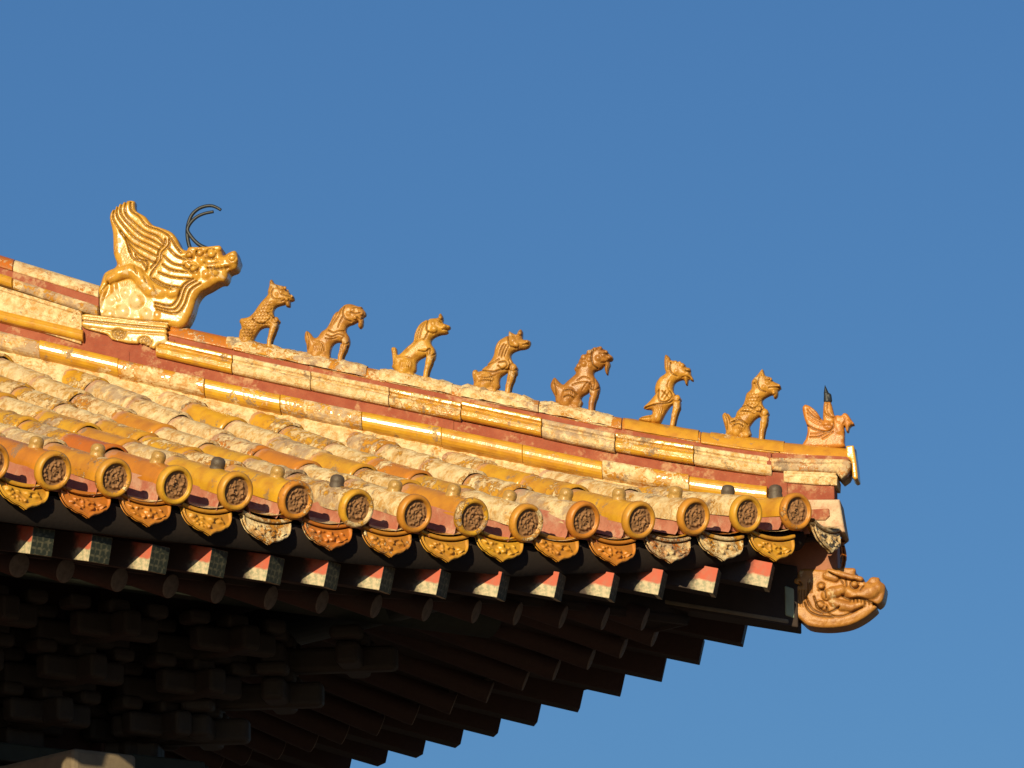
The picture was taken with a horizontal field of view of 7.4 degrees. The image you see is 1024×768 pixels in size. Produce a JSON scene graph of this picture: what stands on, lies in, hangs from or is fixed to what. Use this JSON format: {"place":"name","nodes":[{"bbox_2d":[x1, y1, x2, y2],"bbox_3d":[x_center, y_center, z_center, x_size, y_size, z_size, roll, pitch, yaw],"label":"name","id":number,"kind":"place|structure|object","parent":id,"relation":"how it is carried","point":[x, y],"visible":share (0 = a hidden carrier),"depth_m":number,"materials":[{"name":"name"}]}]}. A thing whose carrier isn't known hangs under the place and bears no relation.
{"place":"outdoors","nodes":[
{"label":"outdoors","id":0,"kind":"place"},
{"bbox_2d":[0,255,860,767],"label":"palace hall","id":1,"kind":"structure","parent":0,"point":[216,551],"depth_m":34.15,"materials":[{"name":"tile"}]},
{"bbox_2d":[82,201,242,349],"bbox_3d":[-1.537,-0.472,35.014,0.692,0.690,0.203,-2,-12,7],"label":"dragon statue","id":2,"kind":"object","parent":1,"relation":"on","point":[156,283],"visible":1,"depth_m":34.94,"materials":[{"name":"gold ceramic"}]},
{"bbox_2d":[226,280,298,362],"bbox_3d":[-1.087,-0.263,34.912,0.322,0.392,0.163,-2,-12,8],"label":"beast statue","id":3,"kind":"object","parent":1,"relation":"on","point":[258,320],"visible":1,"depth_m":34.88,"materials":[{"name":"ceramic"}]},
{"bbox_2d":[293,304,367,376],"bbox_3d":[-0.790,-0.178,34.853,0.320,0.342,0.168,-2,-12,7],"label":"beast statue","id":4,"kind":"object","parent":1,"relation":"on","point":[327,339],"visible":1,"depth_m":34.82,"materials":[{"name":"ceramic"}]},
{"bbox_2d":[379,314,452,393],"bbox_3d":[-0.415,-0.119,34.794,0.320,0.375,0.166,-2,-12,7],"label":"beast statue","id":5,"kind":"object","parent":1,"relation":"on","point":[413,353],"visible":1,"depth_m":34.76,"materials":[{"name":"ceramic"}]},
{"bbox_2d":[461,329,533,409],"bbox_3d":[-0.057,-0.047,34.732,0.320,0.379,0.182,-2,-12,7],"label":"beast statue","id":6,"kind":"object","parent":1,"relation":"on","point":[492,373],"visible":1,"depth_m":34.70,"materials":[{"name":"ceramic"}]},
{"bbox_2d":[539,346,613,425],"bbox_3d":[0.284,0.024,34.673,0.321,0.370,0.172,-2,-12,7],"label":"beast statue","id":7,"kind":"object","parent":1,"relation":"on","point":[575,389],"visible":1,"depth_m":34.63,"materials":[{"name":"ceramic"}]},
{"bbox_2d":[624,355,699,440],"bbox_3d":[0.654,0.072,34.615,0.320,0.401,0.152,-2,-12,7],"label":"beast statue","id":8,"kind":"object","parent":1,"relation":"on","point":[662,401],"visible":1,"depth_m":34.58,"materials":[{"name":"ceramic"}]},
{"bbox_2d":[710,369,784,451],"bbox_3d":[1.024,0.128,34.556,0.320,0.384,0.152,-2,-12,7],"label":"beast statue","id":9,"kind":"object","parent":1,"relation":"on","point":[750,411],"visible":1,"depth_m":34.52,"materials":[{"name":"ceramic"}]},
{"bbox_2d":[802,386,854,447],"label":"phoenix rider statue","id":10,"kind":"object","parent":1,"relation":"on","point":[828,430],"visible":1,"depth_m":34.47,"materials":[{"name":"ceramic"}]},
{"bbox_2d":[794,568,887,632],"bbox_3d":[1.399,0.934,34.335,0.438,0.264,0.219,-2,-12,7],"label":"dragon head cap","id":11,"kind":"object","parent":1,"relation":"attached to","point":[837,600],"visible":1,"depth_m":34.25,"materials":[{"name":"ceramic"}]},
{"bbox_2d":[0,0,1023,767],"label":"sky","id":12,"kind":"structure","parent":0,"point":[813,195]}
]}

